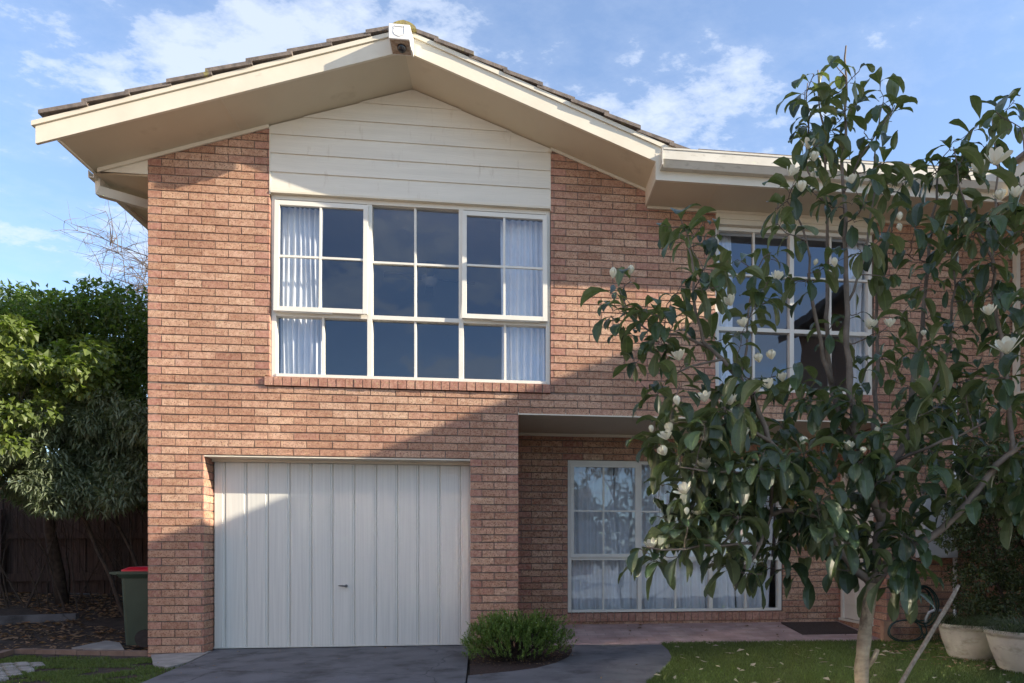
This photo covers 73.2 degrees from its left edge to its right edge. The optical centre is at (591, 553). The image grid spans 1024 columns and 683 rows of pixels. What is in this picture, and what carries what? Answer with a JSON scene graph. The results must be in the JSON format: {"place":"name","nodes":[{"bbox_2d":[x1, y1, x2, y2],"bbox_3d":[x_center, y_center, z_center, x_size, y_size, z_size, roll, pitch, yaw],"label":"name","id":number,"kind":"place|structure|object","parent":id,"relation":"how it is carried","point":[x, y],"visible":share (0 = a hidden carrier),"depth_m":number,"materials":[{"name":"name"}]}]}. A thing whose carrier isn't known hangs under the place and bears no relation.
{"place":"outdoors","nodes":[
{"label":"outdoors","id":0,"kind":"place"},
{"bbox_2d":[0,654,185,682],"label":"verge grass","id":1,"kind":"structure","parent":0,"point":[67,675],"depth_m":6.38,"materials":[{"name":"green plant"}]},
{"bbox_2d":[0,593,471,682],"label":"ground","id":2,"kind":"structure","parent":0,"point":[116,623],"depth_m":8.75,"materials":[{"name":"soil"}]},
{"bbox_2d":[0,662,44,680],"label":"slab","id":3,"kind":"object","parent":2,"relation":"on","point":[25,666],"depth_m":6.42,"materials":[{"name":"concrete"}]},
{"bbox_2d":[0,613,78,624],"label":"retaining edge","id":4,"kind":"object","parent":2,"relation":"on","point":[14,619],"visible":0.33,"depth_m":9.01,"materials":[{"name":"concrete"}]},
{"bbox_2d":[0,312,139,488],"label":"ivy leaved tree","id":5,"kind":"object","parent":2,"relation":"on","point":[87,366],"visible":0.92,"depth_m":7.50,"materials":[{"name":"green plant"}]},
{"bbox_2d":[0,483,145,610],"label":"bare shrub","id":6,"kind":"object","parent":2,"relation":"on","point":[2,572],"visible":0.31,"depth_m":9.68,"materials":[{"name":"brown plant"}]},
{"bbox_2d":[0,329,147,616],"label":"grey leaved shrub","id":7,"kind":"object","parent":2,"relation":"on","point":[60,486],"visible":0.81,"depth_m":7.80,"materials":[{"name":"green plant"}]},
{"bbox_2d":[0,482,147,594],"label":"paling fence","id":8,"kind":"object","parent":2,"relation":"on","point":[16,570],"visible":0.12,"depth_m":10.68,"materials":[{"name":"brown wood"}]},
{"bbox_2d":[0,592,147,649],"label":"leaf litter","id":9,"kind":"object","parent":2,"relation":"on","point":[63,626],"visible":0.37,"depth_m":8.95,"materials":[{"name":"brown plant"}]},
{"bbox_2d":[0,648,147,657],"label":"kerb","id":10,"kind":"structure","parent":2,"relation":"on","point":[4,653],"depth_m":7.45,"materials":[{"name":"brick"}]},
{"bbox_2d":[45,202,147,331],"bbox_3d":[-10.427,-3.577,15.540,2.894,9.329,3.488,0,0,-7],"label":"bare tree","id":11,"kind":"object","parent":2,"relation":"on","point":[142,262],"visible":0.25,"depth_m":15.29,"materials":[{"name":"plant"}]},
{"bbox_2d":[72,640,123,649],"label":"paving slab","id":12,"kind":"structure","parent":2,"relation":"on","point":[106,645],"depth_m":7.79,"materials":[{"name":"concrete"}]},
{"bbox_2d":[109,566,147,646],"bbox_3d":[-5.181,0.611,8.062,0.638,0.922,0.630,0,0,-7],"label":"wheelie bin","id":13,"kind":"object","parent":2,"relation":"on","point":[135,592],"visible":0.29,"depth_m":7.79,"materials":[{"name":"green plastic"}]},
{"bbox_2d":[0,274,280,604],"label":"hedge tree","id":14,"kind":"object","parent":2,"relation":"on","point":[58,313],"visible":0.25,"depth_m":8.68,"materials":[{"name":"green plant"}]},
{"bbox_2d":[151,651,210,669],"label":"paving slab","id":15,"kind":"structure","parent":2,"relation":"on","point":[170,660],"depth_m":7.00,"materials":[{"name":"concrete"}]},
{"bbox_2d":[31,20,1023,656],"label":"brick house","id":16,"kind":"structure","parent":2,"relation":"on","point":[401,468],"depth_m":7.76,"materials":[{"name":"brick"}]},
{"bbox_2d":[280,207,323,374],"bbox_3d":[-3.284,-2.833,7.718,0.488,2.130,0.095,0,0,-7],"label":"curtain","id":17,"kind":"object","parent":16,"relation":"hanging from","point":[301,346],"visible":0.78,"depth_m":7.72,"materials":[{"name":"white fabric"}]},
{"bbox_2d":[213,462,469,648],"bbox_3d":[-2.828,0.011,7.822,2.858,2.127,0.097,0,0,-7],"label":"garage door","id":18,"kind":"structure","parent":16,"relation":"in","point":[306,554],"depth_m":7.82,"materials":[{"name":"metal"}]},
{"bbox_2d":[271,195,549,384],"bbox_3d":[-2.015,-2.959,7.739,3.080,2.009,0.151,0,0,-7],"label":"window","id":19,"kind":"structure","parent":16,"relation":"in","point":[366,314],"depth_m":7.72,"materials":[{"name":"white paint"}]},
{"bbox_2d":[384,260,474,295],"bbox_3d":[-2.267,-3.889,9.563,0.968,0.307,0.968,0,0,30],"label":"ceiling fan","id":20,"kind":"object","parent":16,"relation":"hanging from","point":[429,278],"visible":0.98,"depth_m":9.48,"materials":[{"name":"ceramic"}]},
{"bbox_2d":[500,219,544,380],"bbox_3d":[-0.769,-2.833,8.015,0.607,2.130,0.084,0,0,-7],"label":"curtain","id":21,"kind":"object","parent":16,"relation":"hanging from","point":[525,354],"visible":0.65,"depth_m":8.01,"materials":[{"name":"white fabric"}]},
{"bbox_2d":[571,467,621,613],"bbox_3d":[0.035,-0.168,9.339,0.772,2.100,0.071,0,0,-6],"label":"sheer curtain","id":22,"kind":"object","parent":16,"relation":"hanging from","point":[586,584],"visible":0.72,"depth_m":9.34,"materials":[{"name":"white fabric"}]},
{"bbox_2d":[614,465,679,608],"bbox_3d":[0.770,-0.168,9.475,0.929,2.100,0.081,0,0,-7],"label":"sheer curtain","id":23,"kind":"object","parent":16,"relation":"hanging from","point":[661,593],"visible":0.43,"depth_m":9.46,"materials":[{"name":"white fabric"}]},
{"bbox_2d":[568,460,781,612],"bbox_3d":[1.150,-0.228,9.346,2.977,2.040,0.108,0,0,-7],"label":"window","id":24,"kind":"structure","parent":16,"relation":"in","point":[638,511],"depth_m":9.22,"materials":[{"name":"white paint"}]},
{"bbox_2d":[676,471,734,611],"bbox_3d":[1.582,-0.168,9.519,0.859,2.100,0.082,0,0,-7],"label":"sheer curtain","id":25,"kind":"object","parent":16,"relation":"hanging from","point":[692,592],"visible":0.21,"depth_m":9.52,"materials":[{"name":"white fabric"}]},
{"bbox_2d":[719,236,732,384],"bbox_3d":[1.583,-2.863,8.293,0.266,1.990,0.069,0,0,-7],"label":"curtain","id":26,"kind":"object","parent":16,"relation":"hanging from","point":[725,242],"visible":0.18,"depth_m":8.30,"materials":[{"name":"white fabric"}]},
{"bbox_2d":[735,468,773,607],"bbox_3d":[2.245,-0.168,9.597,0.693,2.100,0.079,0,0,-7],"label":"sheer curtain","id":27,"kind":"object","parent":16,"relation":"hanging from","point":[755,601],"visible":0.19,"depth_m":9.61,"materials":[{"name":"white fabric"}]},
{"bbox_2d":[715,226,871,394],"bbox_3d":[2.442,-2.918,8.288,1.982,1.960,0.102,0,0,-7],"label":"window","id":28,"kind":"structure","parent":16,"relation":"in","point":[790,331],"depth_m":8.26,"materials":[{"name":"white paint"}]},
{"bbox_2d":[847,243,864,391],"bbox_3d":[3.363,-2.863,8.503,0.436,1.990,0.071,0,0,-5],"label":"curtain","id":29,"kind":"object","parent":16,"relation":"hanging from","point":[857,324],"visible":0.26,"depth_m":8.50,"materials":[{"name":"white fabric"}]},
{"bbox_2d":[887,585,944,649],"bbox_3d":[4.012,0.727,7.840,0.813,0.687,1.004,0,0,-23],"label":"garden hose","id":30,"kind":"object","parent":16,"relation":"attached to","point":[935,596],"visible":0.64,"depth_m":8.24,"materials":[{"name":"rubber"}]},
{"bbox_2d":[1002,151,1023,621],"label":"adjoining house","id":31,"kind":"structure","parent":2,"relation":"on","point":[1018,269],"depth_m":8.40,"materials":[{"name":"brick"}]},
{"bbox_2d":[1013,243,1023,395],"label":"window","id":32,"kind":"structure","parent":31,"relation":"in","point":[1016,259],"depth_m":8.40,"materials":[{"name":"beige paint"}]},
{"bbox_2d":[142,645,469,682],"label":"driveway","id":33,"kind":"structure","parent":0,"point":[418,664],"depth_m":6.49,"materials":[{"name":"concrete"}]},
{"bbox_2d":[0,0,1023,461],"label":"sky","id":34,"kind":"structure","parent":0,"point":[693,74],"materials":[{"name":"blue"}]},
{"bbox_2d":[469,645,571,674],"bbox_3d":[-0.641,1.091,7.086,1.276,0.022,1.900,0,0,-7],"label":"garden bed","id":35,"kind":"object","parent":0,"point":[486,667],"visible":0.37,"depth_m":6.70,"materials":[{"name":"brown soil"}]},
{"bbox_2d":[460,607,576,662],"bbox_3d":[-0.727,0.836,6.911,1.234,0.612,1.012,0,0,-7],"label":"shrub","id":36,"kind":"object","parent":35,"relation":"on","point":[495,632],"visible":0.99,"depth_m":6.78,"materials":[{"name":"green plant"}]},
{"bbox_2d":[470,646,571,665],"bbox_3d":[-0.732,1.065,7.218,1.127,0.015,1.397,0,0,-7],"label":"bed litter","id":37,"kind":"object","parent":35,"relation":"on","point":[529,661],"visible":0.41,"depth_m":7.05,"materials":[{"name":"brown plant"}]},
{"bbox_2d":[467,645,670,682],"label":"path","id":38,"kind":"structure","parent":0,"point":[595,663],"depth_m":6.37,"materials":[{"name":"concrete"}]},
{"bbox_2d":[525,621,879,645],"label":"patio","id":39,"kind":"structure","parent":0,"point":[612,634],"depth_m":8.65,"materials":[{"name":"grey concrete"}]},
{"bbox_2d":[781,622,857,634],"bbox_3d":[3.028,0.988,9.047,0.810,0.091,0.700,0,0,-7],"label":"doormat","id":40,"kind":"object","parent":39,"relation":"on","point":[811,628],"visible":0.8,"depth_m":8.99,"materials":[{"name":"black rubber"}]},
{"bbox_2d":[646,638,1023,682],"bbox_3d":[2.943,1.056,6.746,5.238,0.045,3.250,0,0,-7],"label":"lawn grass","id":41,"kind":"structure","parent":0,"point":[818,670],"depth_m":6.48,"materials":[{"name":"green plant"}]},
{"bbox_2d":[580,45,1023,682],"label":"magnolia tree","id":42,"kind":"object","parent":41,"relation":"on","point":[724,495],"visible":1,"depth_m":4.21,"materials":[{"name":"green plant"}]},
{"bbox_2d":[654,640,1011,682],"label":"lawn litter","id":43,"kind":"object","parent":41,"relation":"on","point":[739,649],"visible":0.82,"depth_m":6.45,"materials":[{"name":"brown plant"}]},
{"bbox_2d":[846,642,1002,669],"bbox_3d":[4.040,1.043,7.083,2.184,0.029,1.850,0,0,-7],"label":"drift of leaves","id":44,"kind":"object","parent":41,"relation":"on","point":[913,647],"visible":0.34,"depth_m":7.23,"materials":[{"name":"brown plant"}]},
{"bbox_2d":[908,627,943,644],"bbox_3d":[4.181,0.989,8.040,1.203,0.187,1.173,0,0,-7],"label":"strap leaved plant","id":45,"kind":"object","parent":41,"relation":"on","point":[937,637],"visible":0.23,"depth_m":8.03,"materials":[{"name":"green plant"}]},
{"bbox_2d":[898,585,959,682],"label":"wooden stake","id":46,"kind":"object","parent":41,"relation":"on","point":[928,637],"visible":1,"depth_m":5.17,"materials":[{"name":"grey wood"}]},
{"bbox_2d":[938,621,995,660],"bbox_3d":[3.878,0.897,6.970,0.651,0.370,0.651,0,0,-7],"label":"plant pot","id":47,"kind":"object","parent":41,"relation":"on","point":[964,643],"visible":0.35,"depth_m":6.77,"materials":[{"name":"beige concrete"}]},
{"bbox_2d":[917,611,1022,628],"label":"strap leaved plant","id":48,"kind":"object","parent":47,"relation":"on","point":[962,617],"visible":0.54,"depth_m":6.92,"materials":[{"name":"green plant"}]},
{"bbox_2d":[934,367,1023,622],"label":"dark shrub","id":49,"kind":"object","parent":47,"relation":"in","point":[996,574],"visible":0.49,"depth_m":7.25,"materials":[{"name":"green plant"}]},
{"bbox_2d":[983,626,1023,673],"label":"plant pot","id":50,"kind":"object","parent":41,"relation":"on","point":[1007,650],"visible":0.77,"depth_m":6.07,"materials":[{"name":"beige concrete"}]},
{"bbox_2d":[946,613,1023,634],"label":"strap leaved plant","id":51,"kind":"object","parent":50,"relation":"on","point":[1016,626],"visible":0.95,"depth_m":6.24,"materials":[{"name":"green plant"}]}
]}

